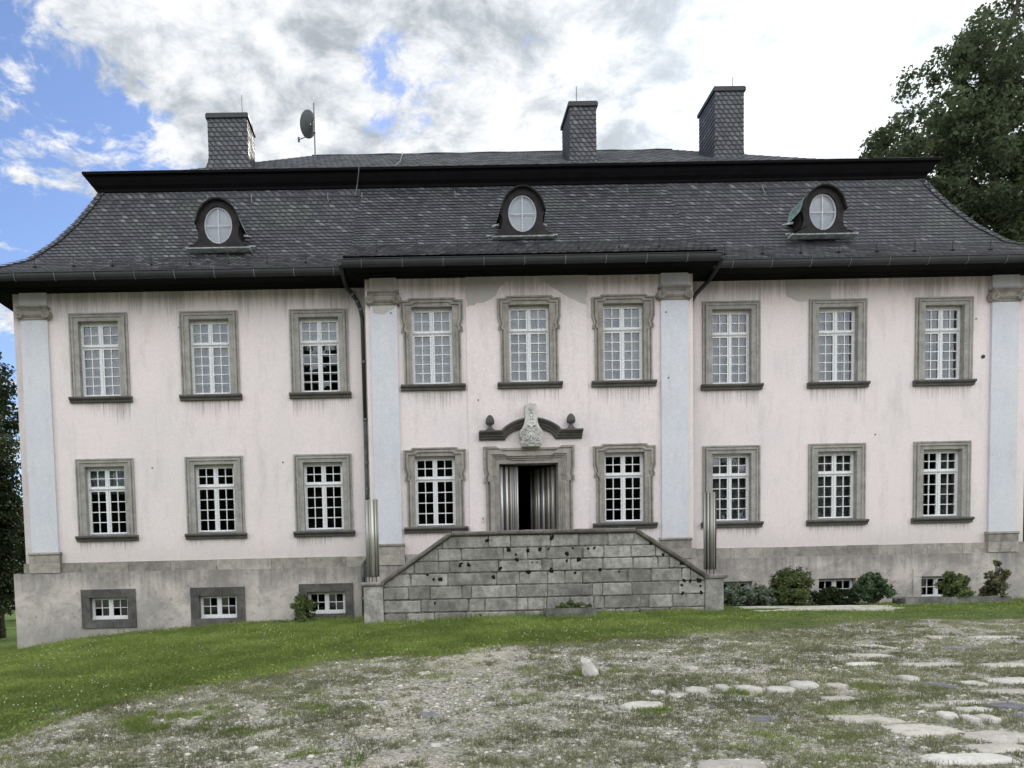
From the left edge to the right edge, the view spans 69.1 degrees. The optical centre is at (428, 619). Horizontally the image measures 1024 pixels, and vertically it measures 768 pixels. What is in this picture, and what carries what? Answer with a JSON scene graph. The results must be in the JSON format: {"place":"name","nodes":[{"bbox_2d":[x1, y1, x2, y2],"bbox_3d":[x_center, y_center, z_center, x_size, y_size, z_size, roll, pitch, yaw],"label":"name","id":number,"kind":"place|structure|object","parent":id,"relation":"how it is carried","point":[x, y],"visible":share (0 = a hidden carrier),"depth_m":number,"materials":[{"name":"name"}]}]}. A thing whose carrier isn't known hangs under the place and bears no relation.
{"place":"outdoors","nodes":[
{"label":"outdoors","id":0,"kind":"place"},
{"bbox_2d":[0,599,1023,767],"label":"ground","id":1,"kind":"structure","parent":0,"point":[406,756],"depth_m":7.30,"materials":[{"name":"grey gravel"}]},
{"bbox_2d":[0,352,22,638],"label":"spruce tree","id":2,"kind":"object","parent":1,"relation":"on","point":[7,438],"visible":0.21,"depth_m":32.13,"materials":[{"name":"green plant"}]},
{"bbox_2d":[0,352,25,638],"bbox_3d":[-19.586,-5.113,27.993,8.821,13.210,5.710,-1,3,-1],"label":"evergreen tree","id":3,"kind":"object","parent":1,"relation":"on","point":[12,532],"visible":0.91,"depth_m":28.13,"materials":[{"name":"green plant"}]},
{"bbox_2d":[2,512,25,615],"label":"distant wood","id":4,"kind":"object","parent":1,"relation":"on","point":[22,548],"depth_m":54.80,"materials":[{"name":"green plant"}]},
{"bbox_2d":[246,747,257,752],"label":"field stone","id":5,"kind":"object","parent":1,"relation":"on","point":[251,749],"visible":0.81,"depth_m":6.13,"materials":[{"name":"white stone"}]},
{"bbox_2d":[375,698,388,700],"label":"field stone","id":6,"kind":"object","parent":1,"relation":"on","point":[380,699],"visible":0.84,"depth_m":8.01,"materials":[{"name":"grey stone"}]},
{"bbox_2d":[417,711,436,716],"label":"field stone","id":7,"kind":"object","parent":1,"relation":"on","point":[431,713],"visible":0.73,"depth_m":7.18,"materials":[{"name":"grey stone"}]},
{"bbox_2d":[430,743,441,746],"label":"field stone","id":8,"kind":"object","parent":1,"relation":"on","point":[435,744],"visible":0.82,"depth_m":5.93,"materials":[{"name":"white stone"}]},
{"bbox_2d":[0,660,985,767],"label":"grass patches","id":9,"kind":"object","parent":1,"relation":"on","point":[133,720],"depth_m":7.03,"materials":[{"name":"green plant"}]},
{"bbox_2d":[0,616,1023,767],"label":"yard weeds","id":10,"kind":"object","parent":1,"relation":"on","point":[652,718],"visible":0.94,"depth_m":7.38,"materials":[{"name":"green plant"}]},
{"bbox_2d":[0,77,1023,648],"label":"manor house","id":11,"kind":"structure","parent":1,"relation":"on","point":[248,385],"depth_m":18.37,"materials":[{"name":"paint"}]},
{"bbox_2d":[68,312,132,402],"bbox_3d":[-8.099,-6.465,18.307,1.530,2.170,0.505,-1,3,-1],"label":"window","id":12,"kind":"structure","parent":11,"relation":"in","point":[98,342],"depth_m":18.25,"materials":[{"name":"grey stone"}]},
{"bbox_2d":[75,458,138,541],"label":"window","id":13,"kind":"structure","parent":11,"relation":"in","point":[108,476],"depth_m":18.37,"materials":[{"name":"grey stone"}]},
{"bbox_2d":[81,589,136,627],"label":"cellar window","id":14,"kind":"structure","parent":11,"relation":"in","point":[88,597],"depth_m":18.38,"materials":[{"name":"stone"}]},
{"bbox_2d":[179,310,242,400],"bbox_3d":[-5.390,-6.527,18.333,1.530,2.170,0.505,-1,3,-1],"label":"window","id":15,"kind":"structure","parent":11,"relation":"in","point":[209,340],"depth_m":18.28,"materials":[{"name":"grey stone"}]},
{"bbox_2d":[184,456,247,538],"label":"window","id":16,"kind":"structure","parent":11,"relation":"in","point":[193,487],"depth_m":18.38,"materials":[{"name":"grey stone"}]},
{"bbox_2d":[190,587,245,626],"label":"cellar window","id":17,"kind":"structure","parent":11,"relation":"in","point":[197,610],"depth_m":18.41,"materials":[{"name":"stone"}]},
{"bbox_2d":[298,103,315,155],"bbox_3d":[-3.948,-16.099,24.272,0.615,1.720,0.625,-2,3,-18],"label":"satellite dish","id":18,"kind":"object","parent":11,"relation":"on","point":[307,119],"visible":0.99,"depth_m":24.16,"materials":[{"name":"grey paint"}]},
{"bbox_2d":[289,308,351,398],"bbox_3d":[-2.690,-6.589,18.361,1.530,2.170,0.509,-1,3,-1],"label":"window","id":19,"kind":"structure","parent":11,"relation":"in","point":[321,329],"depth_m":18.25,"materials":[{"name":"grey stone"}]},
{"bbox_2d":[293,453,354,536],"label":"window","id":20,"kind":"structure","parent":11,"relation":"in","point":[301,462],"depth_m":18.41,"materials":[{"name":"grey stone"}]},
{"bbox_2d":[299,583,353,619],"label":"cellar window","id":21,"kind":"structure","parent":11,"relation":"in","point":[329,588],"depth_m":18.43,"materials":[{"name":"stone"}]},
{"bbox_2d":[400,297,465,390],"bbox_3d":[0.099,-6.628,17.858,1.560,2.175,0.509,-1,3,-1],"label":"window","id":22,"kind":"structure","parent":11,"relation":"in","point":[431,329],"depth_m":17.82,"materials":[{"name":"stone"}]},
{"bbox_2d":[403,447,468,532],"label":"window","id":23,"kind":"structure","parent":11,"relation":"in","point":[456,455],"depth_m":17.90,"materials":[{"name":"stone"}]},
{"bbox_2d":[499,466,518,529],"bbox_3d":[1.987,-2.752,18.146,0.470,2.020,0.131,-1,3,-1],"label":"door leaf","id":24,"kind":"structure","parent":11,"relation":"in","point":[508,476],"depth_m":18.09,"materials":[{"name":"silver metal"}]},
{"bbox_2d":[497,295,562,388],"bbox_3d":[2.429,-6.680,17.851,1.560,2.175,0.509,-1,3,-1],"label":"window","id":25,"kind":"structure","parent":11,"relation":"in","point":[528,327],"depth_m":17.81,"materials":[{"name":"stone"}]},
{"bbox_2d":[530,466,556,529],"bbox_3d":[2.894,-2.797,18.609,0.155,2.020,0.945,-3,4,-32],"label":"door leaf","id":26,"kind":"structure","parent":11,"relation":"in","point":[542,481],"depth_m":18.52,"materials":[{"name":"silver metal"}]},
{"bbox_2d":[591,294,656,387],"bbox_3d":[4.703,-6.734,17.903,1.560,2.175,0.509,-1,3,-1],"label":"window","id":27,"kind":"structure","parent":11,"relation":"in","point":[623,324],"depth_m":17.86,"materials":[{"name":"stone"}]},
{"bbox_2d":[593,443,657,527],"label":"window","id":28,"kind":"structure","parent":11,"relation":"in","point":[647,453],"depth_m":17.94,"materials":[{"name":"stone"}]},
{"bbox_2d":[701,300,763,390],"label":"window","id":29,"kind":"structure","parent":11,"relation":"in","point":[731,330],"depth_m":18.41,"materials":[{"name":"grey stone"}]},
{"bbox_2d":[701,445,763,527],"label":"window","id":30,"kind":"structure","parent":11,"relation":"in","point":[732,472],"depth_m":18.61,"materials":[{"name":"grey stone"}]},
{"bbox_2d":[710,573,760,589],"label":"cellar window","id":31,"kind":"structure","parent":11,"relation":"in","point":[749,579],"depth_m":18.50,"materials":[{"name":"white paint"}]},
{"bbox_2d":[810,570,863,602],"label":"cellar window","id":32,"kind":"structure","parent":11,"relation":"in","point":[833,576],"depth_m":18.53,"materials":[{"name":"white paint"}]},
{"bbox_2d":[806,443,869,525],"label":"window","id":33,"kind":"structure","parent":11,"relation":"in","point":[836,471],"depth_m":18.62,"materials":[{"name":"grey stone"}]},
{"bbox_2d":[807,298,870,388],"bbox_3d":[10.196,-6.886,18.484,1.530,2.170,0.505,-1,3,-1],"label":"window","id":34,"kind":"structure","parent":11,"relation":"in","point":[837,327],"depth_m":18.43,"materials":[{"name":"grey stone"}]},
{"bbox_2d":[912,567,966,596],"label":"cellar window","id":35,"kind":"structure","parent":11,"relation":"in","point":[935,574],"depth_m":18.56,"materials":[{"name":"white paint"}]},
{"bbox_2d":[911,440,974,523],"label":"window","id":36,"kind":"structure","parent":11,"relation":"in","point":[952,471],"depth_m":18.58,"materials":[{"name":"grey stone"}]},
{"bbox_2d":[912,296,976,386],"bbox_3d":[12.855,-6.948,18.509,1.530,2.170,0.505,-1,3,-1],"label":"window","id":37,"kind":"structure","parent":11,"relation":"in","point":[944,326],"depth_m":18.44,"materials":[{"name":"grey stone"}]},
{"bbox_2d":[361,527,727,624],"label":"stone staircase","id":38,"kind":"structure","parent":1,"relation":"on","point":[467,573],"depth_m":16.29,"materials":[{"name":"grey stone"}]},
{"bbox_2d":[365,499,379,581],"bbox_3d":[-1.247,-1.765,16.449,0.291,1.842,0.184,-1,3,-1],"label":"tube sculpture","id":39,"kind":"object","parent":38,"relation":"on","point":[372,539],"visible":0.92,"depth_m":16.40,"materials":[{"name":"grey metal"}]},
{"bbox_2d":[703,492,715,574],"bbox_3d":[6.306,-1.934,16.520,0.289,1.832,0.179,-1,3,-1],"label":"tube sculpture","id":40,"kind":"object","parent":38,"relation":"on","point":[709,531],"visible":0.94,"depth_m":16.47,"materials":[{"name":"grey metal"}]},
{"bbox_2d":[543,607,595,617],"bbox_3d":[3.035,-0.112,15.867,1.060,0.307,0.432,-1,3,-1],"label":"stone trough","id":41,"kind":"object","parent":1,"relation":"on","point":[562,612],"visible":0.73,"depth_m":15.67,"materials":[{"name":"grey stone"}]},
{"bbox_2d":[555,599,591,607],"bbox_3d":[3.130,-0.324,15.860,0.828,0.259,0.287,-1,3,-1],"label":"stonecrop clump","id":42,"kind":"object","parent":41,"relation":"in","point":[571,604],"visible":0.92,"depth_m":15.83,"materials":[{"name":"green plant"}]},
{"bbox_2d":[580,657,598,675],"bbox_3d":[1.929,0.575,8.804,0.227,0.273,0.172,-3,3,-24],"label":"field stone","id":43,"kind":"object","parent":1,"relation":"on","point":[587,665],"visible":0.88,"depth_m":8.75,"materials":[{"name":"white stone"}]},
{"bbox_2d":[586,696,604,699],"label":"field stone","id":44,"kind":"object","parent":1,"relation":"on","point":[596,697],"visible":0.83,"depth_m":7.52,"materials":[{"name":"white stone"}]},
{"bbox_2d":[619,701,662,709],"bbox_3d":[2.063,0.838,7.104,0.453,0.101,0.302,-1,3,-1],"label":"field stone","id":45,"kind":"object","parent":1,"relation":"on","point":[638,704],"visible":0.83,"depth_m":7.05,"materials":[{"name":"white stone"}]},
{"bbox_2d":[650,690,664,694],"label":"cobble","id":46,"kind":"object","parent":1,"relation":"on","point":[655,692],"visible":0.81,"depth_m":7.64,"materials":[{"name":"white stone"}]},
{"bbox_2d":[668,693,686,696],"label":"cobble","id":47,"kind":"object","parent":1,"relation":"on","point":[676,694],"visible":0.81,"depth_m":7.51,"materials":[{"name":"white stone"}]},
{"bbox_2d":[682,666,698,669],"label":"cobble","id":48,"kind":"object","parent":1,"relation":"on","point":[691,667],"visible":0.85,"depth_m":8.91,"materials":[{"name":"beige stone"}]},
{"bbox_2d":[685,686,707,694],"bbox_3d":[2.793,0.741,7.683,0.241,0.088,0.266,0,3,28],"label":"cobble","id":49,"kind":"object","parent":1,"relation":"on","point":[695,689],"visible":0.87,"depth_m":7.60,"materials":[{"name":"white stone"}]},
{"bbox_2d":[714,684,730,690],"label":"cobble","id":50,"kind":"object","parent":1,"relation":"on","point":[722,686],"visible":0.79,"depth_m":7.66,"materials":[{"name":"white stone"}]},
{"bbox_2d":[695,759,770,767],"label":"paving slab","id":51,"kind":"structure","parent":1,"relation":"on","point":[740,763],"depth_m":5.16,"materials":[{"name":"beige stone"}]},
{"bbox_2d":[734,685,761,693],"bbox_3d":[3.336,0.725,7.633,0.266,0.092,0.334,-1,3,-1],"label":"cobble","id":52,"kind":"object","parent":1,"relation":"on","point":[751,688],"visible":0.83,"depth_m":7.54,"materials":[{"name":"beige stone"}]},
{"bbox_2d":[724,582,778,605],"bbox_3d":[7.482,-0.575,17.778,1.859,0.700,0.753,-1,3,-1],"label":"flowering shrub","id":53,"kind":"object","parent":1,"relation":"on","point":[735,594],"visible":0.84,"depth_m":17.57,"materials":[{"name":"green plant"}]},
{"bbox_2d":[749,716,781,721],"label":"paving slab","id":54,"kind":"structure","parent":1,"relation":"on","point":[759,718],"depth_m":6.45,"materials":[{"name":"grey stone"}]},
{"bbox_2d":[767,686,795,692],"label":"cobble","id":55,"kind":"object","parent":1,"relation":"on","point":[783,689],"visible":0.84,"depth_m":7.51,"materials":[{"name":"white stone"}]},
{"bbox_2d":[767,565,817,605],"bbox_3d":[8.795,-0.689,17.817,1.136,1.269,1.009,1,4,34],"label":"clipped shrub","id":56,"kind":"object","parent":1,"relation":"on","point":[789,586],"visible":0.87,"depth_m":17.63,"materials":[{"name":"green plant"}]},
{"bbox_2d":[788,680,819,689],"bbox_3d":[3.914,0.687,7.694,0.277,0.101,0.368,-1,3,-1],"label":"cobble","id":57,"kind":"object","parent":1,"relation":"on","point":[797,684],"visible":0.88,"depth_m":7.58,"materials":[{"name":"white stone"}]},
{"bbox_2d":[611,608,1023,641],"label":"worn grass","id":58,"kind":"structure","parent":1,"relation":"on","point":[816,618],"depth_m":13.60,"materials":[{"name":"green plant"}]},
{"bbox_2d":[738,605,903,611],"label":"flagstone path","id":59,"kind":"structure","parent":1,"relation":"on","point":[852,607],"depth_m":16.58,"materials":[{"name":"beige stone"}]},
{"bbox_2d":[809,586,859,604],"bbox_3d":[9.787,-0.532,17.846,1.264,0.608,0.636,-1,3,-1],"label":"trailing shrub","id":60,"kind":"object","parent":1,"relation":"on","point":[832,595],"visible":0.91,"depth_m":17.69,"materials":[{"name":"green plant"}]},
{"bbox_2d":[824,682,848,688],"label":"cobble","id":61,"kind":"object","parent":1,"relation":"on","point":[838,685],"visible":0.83,"depth_m":7.55,"materials":[{"name":"beige stone"}]},
{"bbox_2d":[822,696,859,700],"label":"paving slab","id":62,"kind":"structure","parent":1,"relation":"on","point":[833,698],"depth_m":7.06,"materials":[{"name":"beige stone"}]},
{"bbox_2d":[822,714,905,723],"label":"paving slab","id":63,"kind":"structure","parent":1,"relation":"on","point":[866,718],"depth_m":6.26,"materials":[{"name":"beige stone"}]},
{"bbox_2d":[846,662,884,665],"bbox_3d":[5.220,0.543,8.842,0.458,0.071,0.246,-1,3,-1],"label":"slab","id":64,"kind":"object","parent":1,"relation":"on","point":[859,663],"visible":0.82,"depth_m":8.77,"materials":[{"name":"white stone"}]},
{"bbox_2d":[848,653,894,657],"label":"paving slab","id":65,"kind":"structure","parent":1,"relation":"on","point":[872,655],"depth_m":9.39,"materials":[{"name":"beige stone"}]},
{"bbox_2d":[851,644,894,648],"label":"paving slab","id":66,"kind":"structure","parent":1,"relation":"on","point":[871,645],"depth_m":10.40,"materials":[{"name":"beige stone"}]},
{"bbox_2d":[849,571,897,604],"bbox_3d":[10.716,-0.776,17.814,1.020,0.837,0.754,-1,3,-1],"label":"holly shrub","id":67,"kind":"object","parent":1,"relation":"on","point":[870,587],"visible":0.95,"depth_m":17.67,"materials":[{"name":"green plant"}]},
{"bbox_2d":[897,675,919,680],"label":"cobble","id":68,"kind":"object","parent":1,"relation":"on","point":[909,677],"visible":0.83,"depth_m":7.86,"materials":[{"name":"white stone"}]},
{"bbox_2d":[881,724,964,736],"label":"paving slab","id":69,"kind":"structure","parent":1,"relation":"on","point":[913,729],"depth_m":5.90,"materials":[{"name":"beige stone"}]},
{"bbox_2d":[897,662,967,666],"bbox_3d":[5.939,0.549,8.776,0.922,0.070,0.300,-1,3,-1],"label":"slab","id":70,"kind":"object","parent":1,"relation":"on","point":[928,664],"visible":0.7,"depth_m":8.70,"materials":[{"name":"beige stone"}]},
{"bbox_2d":[918,703,947,707],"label":"paving slab","id":71,"kind":"structure","parent":1,"relation":"on","point":[930,705],"depth_m":6.63,"materials":[{"name":"white stone"}]},
{"bbox_2d":[923,636,954,638],"bbox_3d":[7.627,0.275,11.010,0.453,0.070,0.339,-1,3,-1],"label":"slab","id":72,"kind":"object","parent":1,"relation":"on","point":[935,637],"visible":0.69,"depth_m":10.93,"materials":[{"name":"beige stone"}]},
{"bbox_2d":[857,0,1023,512],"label":"broadleaf tree","id":73,"kind":"object","parent":1,"relation":"on","point":[983,113],"visible":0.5,"depth_m":30.74,"materials":[{"name":"green plant"}]},
{"bbox_2d":[925,682,961,688],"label":"paving slab","id":74,"kind":"structure","parent":1,"relation":"on","point":[946,685],"depth_m":7.48,"materials":[{"name":"grey stone"}]},
{"bbox_2d":[936,711,958,719],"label":"cobble","id":75,"kind":"object","parent":1,"relation":"on","point":[946,714],"visible":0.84,"depth_m":6.27,"materials":[{"name":"white stone"}]},
{"bbox_2d":[892,595,1010,604],"bbox_3d":[12.583,-0.384,17.738,2.520,0.379,0.558,-1,3,-1],"label":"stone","id":76,"kind":"object","parent":1,"relation":"on","point":[934,599],"visible":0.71,"depth_m":17.49,"materials":[{"name":"grey stone"}]},
{"bbox_2d":[933,571,975,598],"bbox_3d":[12.646,-0.794,17.689,0.738,0.789,0.747,-1,3,-1],"label":"potted conifer","id":77,"kind":"object","parent":76,"relation":"in","point":[954,585],"visible":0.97,"depth_m":17.64,"materials":[{"name":"green plant"}]},
{"bbox_2d":[978,560,1011,596],"bbox_3d":[13.626,-0.892,17.728,0.639,1.116,0.596,1,4,39],"label":"potted juniper","id":78,"kind":"object","parent":76,"relation":"in","point":[999,585],"visible":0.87,"depth_m":17.67,"materials":[{"name":"plant"}]},
{"bbox_2d":[939,700,980,704],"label":"paving slab","id":79,"kind":"structure","parent":1,"relation":"on","point":[957,701],"depth_m":6.73,"materials":[{"name":"white stone"}]},
{"bbox_2d":[943,646,983,649],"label":"kerb stone","id":80,"kind":"object","parent":1,"relation":"on","point":[952,647],"visible":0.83,"depth_m":9.89,"materials":[{"name":"grey stone"}]},
{"bbox_2d":[920,753,1019,764],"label":"paving slab","id":81,"kind":"structure","parent":1,"relation":"on","point":[976,758],"depth_m":5.12,"materials":[{"name":"white stone"}]},
{"bbox_2d":[959,714,982,723],"bbox_3d":[4.540,0.844,6.173,0.102,0.096,0.221,-1,3,-1],"label":"cobble","id":82,"kind":"object","parent":1,"relation":"on","point":[975,719],"visible":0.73,"depth_m":6.13,"materials":[{"name":"white stone"}]},
{"bbox_2d":[952,707,992,711],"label":"paving slab","id":83,"kind":"structure","parent":1,"relation":"on","point":[968,709],"depth_m":6.47,"materials":[{"name":"white stone"}]},
{"bbox_2d":[959,680,987,685],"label":"cobble","id":84,"kind":"object","parent":1,"relation":"on","point":[969,682],"visible":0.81,"depth_m":7.53,"materials":[{"name":"white stone"}]},
{"bbox_2d":[974,714,1001,723],"bbox_3d":[4.657,0.838,6.147,0.116,0.102,0.251,-1,3,-1],"label":"cobble","id":85,"kind":"object","parent":1,"relation":"on","point":[990,717],"visible":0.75,"depth_m":6.09,"materials":[{"name":"white stone"}]},
{"bbox_2d":[961,730,1023,743],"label":"paving slab","id":86,"kind":"structure","parent":1,"relation":"on","point":[999,737],"depth_m":5.64,"materials":[{"name":"beige stone"}]},
{"bbox_2d":[963,743,1023,752],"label":"paving slab","id":87,"kind":"structure","parent":1,"relation":"on","point":[993,748],"depth_m":5.36,"materials":[{"name":"beige stone"}]},
{"bbox_2d":[968,636,1019,638],"bbox_3d":[8.357,0.273,10.871,0.764,0.074,0.311,-1,3,-1],"label":"slab","id":88,"kind":"object","parent":1,"relation":"on","point":[992,636],"visible":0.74,"depth_m":10.80,"materials":[{"name":"white stone"}]},
{"bbox_2d":[976,689,1023,693],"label":"paving slab","id":89,"kind":"structure","parent":1,"relation":"on","point":[1017,691],"depth_m":7.05,"materials":[{"name":"beige stone"}]},
{"bbox_2d":[976,663,1023,667],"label":"slab","id":90,"kind":"object","parent":1,"relation":"on","point":[992,665],"visible":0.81,"depth_m":8.53,"materials":[{"name":"beige stone"}]},
{"bbox_2d":[984,702,1023,709],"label":"paving slab","id":91,"kind":"structure","parent":1,"relation":"on","point":[1016,706],"depth_m":6.56,"materials":[{"name":"grey stone"}]},
{"bbox_2d":[984,677,1023,683],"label":"paving slab","id":92,"kind":"structure","parent":1,"relation":"on","point":[1010,680],"depth_m":7.60,"materials":[{"name":"white stone"}]},
{"bbox_2d":[1023,502,1023,540],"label":"leafy tree","id":93,"kind":"object","parent":1,"relation":"on","point":[1023,522],"depth_m":26.86,"materials":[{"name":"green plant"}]},
{"bbox_3d":[-3.014,0.281,17.568,1.500,0.252,0.479,-1,3,-1],"label":"stone trough","id":94,"kind":"object","parent":1,"relation":"on","visible":0},
{"bbox_2d":[272,620,287,623],"bbox_3d":[-3.066,0.120,17.542,1.314,0.282,0.392,-1,3,-1],"label":"heather clump","id":95,"kind":"object","parent":94,"relation":"in","point":[275,621],"visible":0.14,"depth_m":17.55,"materials":[{"name":"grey plant"}]},
{"bbox_2d":[289,593,319,623],"bbox_3d":[-2.978,-0.199,17.584,0.609,0.893,0.617,-4,4,-40],"label":"potted yew","id":96,"kind":"object","parent":94,"relation":"in","point":[303,605],"visible":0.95,"depth_m":17.46,"materials":[{"name":"green plant"}]},
{"bbox_2d":[0,596,1023,745],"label":"lawn grass","id":97,"kind":"structure","parent":0,"point":[96,664],"depth_m":12.80,"materials":[{"name":"green plant"}]},
{"bbox_2d":[0,0,1023,503],"label":"sky","id":98,"kind":"structure","parent":0,"point":[86,85],"materials":[{"name":"white"}]}
]}

